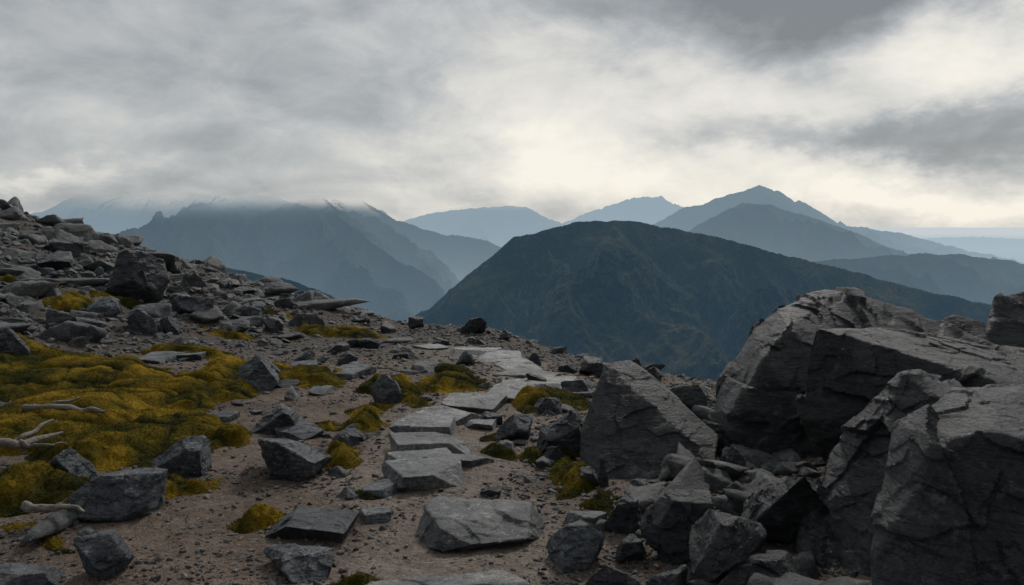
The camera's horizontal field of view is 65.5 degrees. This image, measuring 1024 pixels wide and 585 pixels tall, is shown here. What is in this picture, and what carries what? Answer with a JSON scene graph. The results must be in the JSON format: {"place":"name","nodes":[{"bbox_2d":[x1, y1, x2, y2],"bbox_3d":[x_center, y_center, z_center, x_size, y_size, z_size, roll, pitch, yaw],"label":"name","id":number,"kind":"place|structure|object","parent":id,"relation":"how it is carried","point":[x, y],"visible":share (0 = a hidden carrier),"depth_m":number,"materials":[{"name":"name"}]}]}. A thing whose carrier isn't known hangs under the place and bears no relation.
{"place":"outdoors","nodes":[
{"label":"outdoors","id":0,"kind":"place"},
{"bbox_2d":[31,202,311,233],"bbox_3d":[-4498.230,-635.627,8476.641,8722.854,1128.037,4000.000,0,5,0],"label":"mountain","id":1,"kind":"structure","parent":0,"point":[114,219],"depth_m":8701.17,"materials":[{"name":"stone"}]},
{"bbox_2d":[119,209,445,321],"bbox_3d":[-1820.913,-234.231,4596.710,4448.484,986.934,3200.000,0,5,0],"label":"mountain","id":2,"kind":"structure","parent":0,"point":[336,254],"depth_m":4488.75,"materials":[{"name":"grey stone"}]},
{"bbox_2d":[226,268,349,306],"bbox_3d":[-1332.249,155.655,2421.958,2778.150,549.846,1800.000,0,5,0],"label":"hill","id":3,"kind":"structure","parent":0,"point":[251,276],"depth_m":2308.85,"materials":[{"name":"grey stone"}]},
{"bbox_2d":[267,207,500,292],"bbox_3d":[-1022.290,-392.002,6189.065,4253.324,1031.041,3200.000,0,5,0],"label":"mountain","id":4,"kind":"structure","parent":0,"point":[446,263],"depth_m":6106.91,"materials":[{"name":"stone"}]},
{"bbox_2d":[0,210,870,584],"bbox_3d":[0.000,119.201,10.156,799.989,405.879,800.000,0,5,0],"label":"rocky ground","id":5,"kind":"structure","parent":0,"point":[416,562],"depth_m":4.69,"materials":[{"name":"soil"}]},
{"bbox_2d":[0,327,30,354],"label":"boulder","id":6,"kind":"object","parent":5,"relation":"on","point":[11,340],"visible":0.62,"depth_m":9.55,"materials":[{"name":"stone"}]},
{"bbox_2d":[5,295,34,305],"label":"rock","id":7,"kind":"object","parent":5,"relation":"on","point":[10,300],"visible":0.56,"depth_m":12.94,"materials":[{"name":"stone"}]},
{"bbox_2d":[0,563,64,584],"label":"rock","id":8,"kind":"object","parent":5,"relation":"on","point":[19,574],"visible":0.99,"depth_m":3.55,"materials":[{"name":"stone"}]},
{"bbox_2d":[0,419,66,448],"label":"driftwood","id":9,"kind":"object","parent":5,"relation":"on","point":[18,442],"visible":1,"depth_m":5.32,"materials":[{"name":"grey wood"}]},
{"bbox_2d":[20,499,85,512],"bbox_3d":[-2.422,1.141,4.241,0.431,0.072,0.089,1,5,14],"label":"driftwood","id":10,"kind":"object","parent":5,"relation":"on","point":[28,506],"visible":1,"depth_m":4.23,"materials":[{"name":"grey wood"}]},
{"bbox_2d":[35,254,73,269],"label":"boulder","id":11,"kind":"object","parent":5,"relation":"on","point":[51,261],"visible":0.84,"depth_m":16.51,"materials":[{"name":"stone"}]},
{"bbox_2d":[45,308,76,328],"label":"rock","id":12,"kind":"object","parent":5,"relation":"on","point":[54,316],"visible":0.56,"depth_m":12.14,"materials":[{"name":"stone"}]},
{"bbox_2d":[44,240,90,255],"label":"rock","id":13,"kind":"object","parent":5,"relation":"on","point":[75,247],"visible":0.74,"depth_m":18.95,"materials":[{"name":"stone"}]},
{"bbox_2d":[49,446,96,478],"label":"boulder","id":14,"kind":"object","parent":5,"relation":"on","point":[71,460],"visible":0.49,"depth_m":4.92,"materials":[{"name":"stone"}]},
{"bbox_2d":[76,317,106,327],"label":"rock","id":15,"kind":"object","parent":5,"relation":"on","point":[98,323],"visible":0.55,"depth_m":12.47,"materials":[{"name":"stone"}]},
{"bbox_2d":[73,529,133,580],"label":"boulder","id":16,"kind":"object","parent":5,"relation":"on","point":[105,555],"visible":0.94,"depth_m":3.65,"materials":[{"name":"stone"}]},
{"bbox_2d":[86,298,120,316],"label":"rock","id":17,"kind":"object","parent":5,"relation":"on","point":[110,306],"visible":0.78,"depth_m":13.39,"materials":[{"name":"stone"}]},
{"bbox_2d":[67,466,167,522],"bbox_3d":[-2.204,1.160,4.453,0.455,0.303,0.342,0,5,0],"label":"boulder","id":18,"kind":"object","parent":5,"relation":"on","point":[126,495],"visible":0.88,"depth_m":4.37,"materials":[{"name":"stone"}]},
{"bbox_2d":[104,249,169,302],"bbox_3d":[-7.372,-0.267,15.659,1.353,1.192,1.072,0,5,0],"label":"boulder","id":19,"kind":"object","parent":5,"relation":"on","point":[140,274],"visible":0.8,"depth_m":15.31,"materials":[{"name":"stone"}]},
{"bbox_2d":[127,308,156,334],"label":"rock","id":20,"kind":"object","parent":5,"relation":"on","point":[141,321],"visible":0.83,"depth_m":12.84,"materials":[{"name":"stone"}]},
{"bbox_2d":[139,351,184,363],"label":"rock","id":21,"kind":"object","parent":5,"relation":"on","point":[157,357],"visible":0.69,"depth_m":10.66,"materials":[{"name":"stone"}]},
{"bbox_2d":[160,316,178,334],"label":"rock","id":22,"kind":"object","parent":5,"relation":"on","point":[168,324],"visible":0.76,"depth_m":13.15,"materials":[{"name":"stone"}]},
{"bbox_2d":[151,435,211,477],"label":"boulder","id":23,"kind":"object","parent":5,"relation":"on","point":[186,457],"visible":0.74,"depth_m":5.21,"materials":[{"name":"stone"}]},
{"bbox_2d":[176,351,205,360],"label":"rock","id":24,"kind":"object","parent":5,"relation":"on","point":[196,356],"visible":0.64,"depth_m":10.94,"materials":[{"name":"stone"}]},
{"bbox_2d":[170,295,214,313],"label":"boulder","id":25,"kind":"object","parent":5,"relation":"on","point":[180,304],"visible":0.84,"depth_m":14.80,"materials":[{"name":"stone"}]},
{"bbox_2d":[214,410,239,422],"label":"rock","id":26,"kind":"object","parent":5,"relation":"on","point":[226,416],"visible":0.48,"depth_m":6.94,"materials":[{"name":"stone"}]},
{"bbox_2d":[220,319,249,331],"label":"rock","id":27,"kind":"object","parent":5,"relation":"on","point":[239,325],"visible":0.73,"depth_m":14.18,"materials":[{"name":"stone"}]},
{"bbox_2d":[235,301,266,318],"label":"rock","id":28,"kind":"object","parent":5,"relation":"on","point":[256,308],"visible":0.67,"depth_m":15.78,"materials":[{"name":"stone"}]},
{"bbox_2d":[237,355,280,390],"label":"boulder","id":29,"kind":"object","parent":5,"relation":"on","point":[259,372],"visible":0.76,"depth_m":8.54,"materials":[{"name":"stone"}]},
{"bbox_2d":[263,315,283,333],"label":"rock","id":30,"kind":"object","parent":5,"relation":"on","point":[275,324],"visible":0.73,"depth_m":14.69,"materials":[{"name":"stone"}]},
{"bbox_2d":[250,403,299,433],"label":"boulder","id":31,"kind":"object","parent":5,"relation":"on","point":[280,415],"visible":0.77,"depth_m":6.48,"materials":[{"name":"stone"}]},
{"bbox_2d":[257,438,331,481],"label":"boulder","id":32,"kind":"object","parent":5,"relation":"on","point":[289,459],"visible":0.99,"depth_m":5.13,"materials":[{"name":"stone"}]},
{"bbox_2d":[263,543,334,583],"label":"boulder","id":33,"kind":"object","parent":5,"relation":"on","point":[294,563],"visible":0.98,"depth_m":3.67,"materials":[{"name":"stone"}]},
{"bbox_2d":[274,420,323,440],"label":"rock","id":34,"kind":"object","parent":5,"relation":"on","point":[302,430],"visible":0.83,"depth_m":6.38,"materials":[{"name":"stone"}]},
{"bbox_2d":[0,274,618,584],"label":"moss","id":35,"kind":"object","parent":5,"relation":"on","point":[231,439],"visible":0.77,"depth_m":6.82,"materials":[{"name":"green plant"}]},
{"bbox_2d":[21,397,104,413],"bbox_3d":[-3.646,0.939,6.533,0.836,0.121,0.284,3,5,27],"label":"driftwood","id":36,"kind":"object","parent":35,"relation":"on","point":[54,404],"visible":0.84,"depth_m":6.41,"materials":[{"name":"grey wood"}]},
{"bbox_2d":[265,507,359,542],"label":"rock","id":37,"kind":"object","parent":5,"relation":"on","point":[328,524],"visible":0.98,"depth_m":4.14,"materials":[{"name":"stone"}]},
{"bbox_2d":[308,385,337,395],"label":"rock","id":38,"kind":"object","parent":5,"relation":"on","point":[323,390],"visible":0.87,"depth_m":8.19,"materials":[{"name":"stone"}]},
{"bbox_2d":[336,487,357,499],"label":"rock","id":39,"kind":"object","parent":5,"relation":"on","point":[346,493],"visible":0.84,"depth_m":4.74,"materials":[{"name":"stone"}]},
{"bbox_2d":[337,352,357,365],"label":"rock","id":40,"kind":"object","parent":5,"relation":"on","point":[346,358],"visible":0.66,"depth_m":10.62,"materials":[{"name":"stone"}]},
{"bbox_2d":[330,424,365,445],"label":"boulder","id":41,"kind":"object","parent":5,"relation":"on","point":[351,435],"visible":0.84,"depth_m":6.17,"materials":[{"name":"stone"}]},
{"bbox_2d":[332,361,376,379],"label":"rock","id":42,"kind":"object","parent":5,"relation":"on","point":[353,370],"visible":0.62,"depth_m":9.53,"materials":[{"name":"stone"}]},
{"bbox_2d":[358,338,379,348],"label":"rock","id":43,"kind":"object","parent":5,"relation":"on","point":[365,343],"visible":0.84,"depth_m":13.16,"materials":[{"name":"stone"}]},
{"bbox_2d":[358,507,391,524],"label":"rock","id":44,"kind":"object","parent":5,"relation":"on","point":[372,515],"visible":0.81,"depth_m":4.38,"materials":[{"name":"stone"}]},
{"bbox_2d":[362,479,398,498],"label":"rock","id":45,"kind":"object","parent":5,"relation":"on","point":[383,489],"visible":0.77,"depth_m":4.83,"materials":[{"name":"stone"}]},
{"bbox_2d":[369,374,402,403],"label":"rock","id":46,"kind":"object","parent":5,"relation":"on","point":[385,389],"visible":0.82,"depth_m":7.61,"materials":[{"name":"stone"}]},
{"bbox_2d":[392,346,414,358],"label":"rock","id":47,"kind":"object","parent":5,"relation":"on","point":[404,352],"visible":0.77,"depth_m":11.54,"materials":[{"name":"stone"}]},
{"bbox_2d":[0,196,825,546],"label":"scree rocks","id":48,"kind":"object","parent":5,"relation":"on","point":[72,334],"visible":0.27,"depth_m":14.59,"materials":[{"name":"stone"}]},
{"bbox_2d":[407,316,423,328],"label":"rock","id":49,"kind":"object","parent":5,"relation":"on","point":[415,322],"visible":0.86,"depth_m":16.81,"materials":[{"name":"stone"}]},
{"bbox_2d":[383,448,450,460],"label":"flagstone","id":50,"kind":"object","parent":5,"relation":"on","point":[406,454],"visible":0.33,"depth_m":5.54,"materials":[{"name":"stone"}]},
{"bbox_2d":[381,457,464,491],"bbox_3d":[-0.566,1.177,5.082,0.498,0.165,0.419,-1,5,-13],"label":"flagstone","id":51,"kind":"object","parent":5,"relation":"on","point":[420,474],"visible":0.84,"depth_m":4.98,"materials":[{"name":"stone"}]},
{"bbox_2d":[388,413,457,434],"bbox_3d":[-0.730,1.126,6.662,0.542,0.152,0.584,0,5,0],"label":"flagstone","id":52,"kind":"object","parent":5,"relation":"on","point":[427,422],"visible":0.63,"depth_m":6.50,"materials":[{"name":"stone"}]},
{"bbox_2d":[411,360,438,372],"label":"rock","id":53,"kind":"object","parent":5,"relation":"on","point":[423,366],"visible":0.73,"depth_m":9.92,"materials":[{"name":"stone"}]},
{"bbox_2d":[388,432,470,453],"bbox_3d":[-0.609,1.123,5.869,0.591,0.124,0.508,-1,5,-9],"label":"flagstone","id":54,"kind":"object","parent":5,"relation":"on","point":[402,441],"visible":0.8,"depth_m":5.80,"materials":[{"name":"stone"}]},
{"bbox_2d":[413,343,448,349],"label":"flagstone","id":55,"kind":"object","parent":5,"relation":"on","point":[436,346],"visible":0.77,"depth_m":12.95,"materials":[{"name":"stone"}]},
{"bbox_2d":[0,208,870,584],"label":"loose stones","id":56,"kind":"object","parent":5,"relation":"on","point":[8,234],"visible":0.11,"depth_m":12.76,"materials":[{"name":"grey stone"}]},
{"bbox_2d":[410,405,480,424],"bbox_3d":[-0.576,1.106,7.110,0.510,0.146,0.512,3,5,27],"label":"flagstone","id":57,"kind":"object","parent":5,"relation":"on","point":[462,417],"visible":0.48,"depth_m":7.03,"materials":[{"name":"stone"}]},
{"bbox_2d":[366,570,530,584],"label":"flagstone","id":58,"kind":"object","parent":5,"relation":"on","point":[498,577],"visible":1,"depth_m":3.53,"materials":[{"name":"stone"}]},
{"bbox_2d":[423,453,493,466],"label":"flagstone","id":59,"kind":"object","parent":5,"relation":"on","point":[469,460],"visible":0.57,"depth_m":5.42,"materials":[{"name":"stone"}]},
{"bbox_2d":[456,351,475,364],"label":"rock","id":60,"kind":"object","parent":5,"relation":"on","point":[466,357],"visible":0.88,"depth_m":10.74,"materials":[{"name":"stone"}]},
{"bbox_2d":[460,318,486,334],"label":"rock","id":61,"kind":"object","parent":5,"relation":"on","point":[475,325],"visible":0.9,"depth_m":15.24,"materials":[{"name":"stone"}]},
{"bbox_2d":[441,392,507,412],"bbox_3d":[-0.381,1.092,7.731,0.609,0.154,0.672,1,5,9],"label":"flagstone","id":62,"kind":"object","parent":5,"relation":"on","point":[476,402],"visible":0.81,"depth_m":7.61,"materials":[{"name":"stone"}]},
{"bbox_2d":[450,347,501,356],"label":"flagstone","id":63,"kind":"object","parent":5,"relation":"on","point":[473,351],"visible":0.58,"depth_m":12.12,"materials":[{"name":"stone"}]},
{"bbox_2d":[416,496,544,551],"bbox_3d":[-0.166,1.242,4.235,0.705,0.171,0.485,0,5,0],"label":"flagstone","id":64,"kind":"object","parent":5,"relation":"on","point":[457,524],"visible":1,"depth_m":4.17,"materials":[{"name":"stone"}]},
{"bbox_2d":[466,419,496,429],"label":"flagstone","id":65,"kind":"object","parent":5,"relation":"on","point":[487,424],"visible":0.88,"depth_m":6.66,"materials":[{"name":"stone"}]},
{"bbox_2d":[479,411,502,424],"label":"rock","id":66,"kind":"object","parent":5,"relation":"on","point":[490,415],"visible":0.57,"depth_m":6.86,"materials":[{"name":"stone"}]},
{"bbox_2d":[479,349,521,362],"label":"flagstone","id":67,"kind":"object","parent":5,"relation":"on","point":[498,355],"visible":0.56,"depth_m":11.71,"materials":[{"name":"stone"}]},
{"bbox_2d":[486,383,535,402],"bbox_3d":[-0.010,1.068,8.300,0.564,0.136,0.747,2,5,17],"label":"flagstone","id":68,"kind":"object","parent":5,"relation":"on","point":[510,390],"visible":0.35,"depth_m":8.38,"materials":[{"name":"stone"}]},
{"bbox_2d":[495,414,532,440],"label":"rock","id":69,"kind":"object","parent":5,"relation":"on","point":[515,427],"visible":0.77,"depth_m":6.16,"materials":[{"name":"stone"}]},
{"bbox_2d":[493,358,542,370],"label":"flagstone","id":70,"kind":"object","parent":5,"relation":"on","point":[508,364],"visible":0.6,"depth_m":10.91,"materials":[{"name":"stone"}]},
{"bbox_2d":[498,365,560,378],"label":"flagstone","id":71,"kind":"object","parent":5,"relation":"on","point":[519,371],"visible":0.52,"depth_m":9.96,"materials":[{"name":"stone"}]},
{"bbox_2d":[501,376,577,390],"bbox_3d":[0.345,1.076,9.205,0.943,0.147,0.752,0,5,0],"label":"flagstone","id":72,"kind":"object","parent":5,"relation":"on","point":[553,382],"visible":0.29,"depth_m":9.17,"materials":[{"name":"stone"}]},
{"bbox_2d":[534,397,562,414],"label":"rock","id":73,"kind":"object","parent":5,"relation":"on","point":[542,405],"visible":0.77,"depth_m":7.28,"materials":[{"name":"stone"}]},
{"bbox_2d":[544,446,563,459],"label":"rock","id":74,"kind":"object","parent":5,"relation":"on","point":[553,452],"visible":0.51,"depth_m":5.49,"materials":[{"name":"stone"}]},
{"bbox_2d":[536,409,583,452],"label":"boulder","id":75,"kind":"object","parent":5,"relation":"on","point":[564,431],"visible":0.69,"depth_m":5.72,"materials":[{"name":"stone"}]},
{"bbox_2d":[560,380,587,391],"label":"rock","id":76,"kind":"object","parent":5,"relation":"on","point":[576,386],"visible":0.49,"depth_m":8.52,"materials":[{"name":"stone"}]},
{"bbox_2d":[546,525,604,572],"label":"boulder","id":77,"kind":"object","parent":5,"relation":"on","point":[571,549],"visible":0.91,"depth_m":3.83,"materials":[{"name":"stone"}]},
{"bbox_2d":[563,511,606,525],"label":"rock","id":78,"kind":"object","parent":5,"relation":"on","point":[593,517],"visible":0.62,"depth_m":4.40,"materials":[{"name":"stone"}]},
{"bbox_2d":[580,466,598,484],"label":"rock","id":79,"kind":"object","parent":5,"relation":"on","point":[589,472],"visible":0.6,"depth_m":4.99,"materials":[{"name":"stone"}]},
{"bbox_2d":[579,356,603,376],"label":"rock","id":80,"kind":"object","parent":5,"relation":"on","point":[591,365],"visible":0.7,"depth_m":10.85,"materials":[{"name":"stone"}]},
{"bbox_2d":[597,457,608,486],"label":"rock","id":81,"kind":"object","parent":5,"relation":"on","point":[603,480],"visible":0.98,"depth_m":4.96,"materials":[{"name":"stone"}]},
{"bbox_2d":[585,565,640,584],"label":"boulder","id":82,"kind":"object","parent":5,"relation":"on","point":[608,575],"visible":1,"depth_m":3.51,"materials":[{"name":"stone"}]},
{"bbox_2d":[604,494,641,534],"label":"rock","id":83,"kind":"object","parent":5,"relation":"on","point":[624,517],"visible":0.81,"depth_m":4.25,"materials":[{"name":"stone"}]},
{"bbox_2d":[615,534,645,562],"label":"rock","id":84,"kind":"object","parent":5,"relation":"on","point":[630,547],"visible":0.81,"depth_m":3.91,"materials":[{"name":"stone"}]},
{"bbox_2d":[580,360,717,479],"bbox_3d":[0.942,1.039,5.731,0.967,1.040,1.299,0,5,0],"label":"boulder","id":85,"kind":"object","parent":5,"relation":"on","point":[639,422],"visible":0.6,"depth_m":5.44,"materials":[{"name":"stone"}]},
{"bbox_2d":[646,564,687,584],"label":"rock","id":86,"kind":"object","parent":5,"relation":"on","point":[679,575],"visible":1,"depth_m":3.50,"materials":[{"name":"stone"}]},
{"bbox_2d":[640,489,713,565],"bbox_3d":[0.837,1.199,3.981,0.375,0.439,0.374,0,5,0],"label":"boulder","id":87,"kind":"object","parent":5,"relation":"on","point":[670,518],"visible":0.66,"depth_m":3.88,"materials":[{"name":"stone"}]},
{"bbox_2d":[670,384,710,419],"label":"boulder","id":88,"kind":"object","parent":5,"relation":"on","point":[689,396],"visible":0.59,"depth_m":6.56,"materials":[{"name":"stone"}]},
{"bbox_2d":[702,419,722,456],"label":"rock","id":89,"kind":"object","parent":5,"relation":"on","point":[714,427],"visible":0.2,"depth_m":5.57,"materials":[{"name":"stone"}]},
{"bbox_2d":[689,509,766,582],"bbox_3d":[0.966,1.218,3.608,0.348,0.436,0.372,2,5,19],"label":"boulder","id":90,"kind":"object","parent":5,"relation":"on","point":[722,545],"visible":0.88,"depth_m":3.52,"materials":[{"name":"stone"}]},
{"bbox_2d":[624,400,868,584],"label":"rubble","id":91,"kind":"object","parent":5,"relation":"on","point":[683,467],"visible":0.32,"depth_m":4.66,"materials":[{"name":"stone"}]},
{"bbox_2d":[726,444,745,466],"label":"rock","id":92,"kind":"object","parent":91,"relation":"on","point":[734,456],"visible":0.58,"depth_m":5.08,"materials":[{"name":"stone"}]},
{"bbox_2d":[718,550,797,584],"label":"boulder","id":93,"kind":"object","parent":5,"relation":"on","point":[779,563],"visible":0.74,"depth_m":3.44,"materials":[{"name":"stone"}]},
{"bbox_2d":[741,476,829,542],"bbox_3d":[1.358,1.065,3.937,0.438,0.430,0.309,2,5,22],"label":"boulder","id":94,"kind":"object","parent":5,"relation":"on","point":[778,511],"visible":0.7,"depth_m":3.85,"materials":[{"name":"stone"}]},
{"bbox_2d":[708,287,995,458],"bbox_3d":[2.727,0.851,6.304,2.996,1.738,1.764,-3,6,-30],"label":"boulder","id":95,"kind":"object","parent":5,"relation":"on","point":[761,383],"visible":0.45,"depth_m":5.69,"materials":[{"name":"stone"}]},
{"bbox_2d":[795,369,962,576],"bbox_3d":[1.899,1.153,3.979,1.132,1.534,0.985,0,5,0],"label":"boulder","id":96,"kind":"object","parent":5,"relation":"on","point":[849,488],"visible":0.47,"depth_m":3.86,"materials":[{"name":"stone"}]},
{"bbox_2d":[796,327,1023,462],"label":"boulder","id":97,"kind":"object","parent":5,"relation":"on","point":[852,372],"visible":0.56,"depth_m":4.78,"materials":[{"name":"stone"}]},
{"bbox_2d":[869,384,1023,584],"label":"boulder","id":98,"kind":"object","parent":5,"relation":"on","point":[948,508],"visible":1,"depth_m":3.15,"materials":[{"name":"stone"}]},
{"bbox_2d":[937,315,985,339],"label":"boulder","id":99,"kind":"object","parent":5,"relation":"on","point":[974,327],"visible":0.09,"depth_m":7.77,"materials":[{"name":"stone"}]},
{"bbox_2d":[985,291,1023,347],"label":"boulder","id":100,"kind":"object","parent":5,"relation":"on","point":[1005,324],"visible":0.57,"depth_m":7.31,"materials":[{"name":"stone"}]},
{"bbox_2d":[404,206,563,247],"bbox_3d":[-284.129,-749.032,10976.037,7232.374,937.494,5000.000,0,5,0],"label":"mountain","id":101,"kind":"structure","parent":0,"point":[501,227],"depth_m":11607.55,"materials":[{"name":"stone"}]},
{"bbox_2d":[0,0,1023,227],"label":"sky","id":102,"kind":"structure","parent":0,"point":[862,113],"materials":[{"name":"grey"}]},
{"bbox_2d":[562,196,683,224],"bbox_3d":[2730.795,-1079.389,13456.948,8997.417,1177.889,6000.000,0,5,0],"label":"mountain","id":103,"kind":"structure","parent":0,"point":[650,210],"depth_m":14147.65,"materials":[{"name":"stone"}]},
{"bbox_2d":[414,220,991,381],"bbox_3d":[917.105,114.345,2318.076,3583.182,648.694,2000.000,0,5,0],"label":"mountain","id":104,"kind":"structure","parent":0,"point":[688,304],"depth_m":2227.11,"materials":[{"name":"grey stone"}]},
{"bbox_2d":[652,185,1023,263],"bbox_3d":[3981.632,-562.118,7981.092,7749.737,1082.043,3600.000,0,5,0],"label":"mountain","id":105,"kind":"structure","parent":0,"point":[687,219],"depth_m":8410.59,"materials":[{"name":"grey stone"}]},
{"bbox_2d":[689,203,997,261],"bbox_3d":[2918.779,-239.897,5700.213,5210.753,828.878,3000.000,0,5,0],"label":"mountain","id":106,"kind":"structure","parent":0,"point":[771,228],"depth_m":5707.51,"materials":[{"name":"stone"}]},
{"bbox_2d":[815,253,1023,304],"bbox_3d":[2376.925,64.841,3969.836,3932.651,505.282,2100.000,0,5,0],"label":"mountain","id":107,"kind":"structure","parent":0,"point":[977,279],"depth_m":4052.63,"materials":[{"name":"stone"}]},
{"bbox_2d":[868,227,1023,262],"bbox_3d":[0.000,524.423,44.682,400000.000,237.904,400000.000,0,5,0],"label":"valley terrain","id":108,"kind":"structure","parent":0,"point":[959,232],"depth_m":56814.69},
{"bbox_2d":[920,236,1023,251],"bbox_3d":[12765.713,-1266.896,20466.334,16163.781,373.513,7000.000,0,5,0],"label":"hill","id":109,"kind":"structure","parent":0,"point":[983,243],"depth_m":20456.80,"materials":[{"name":"grey stone"}]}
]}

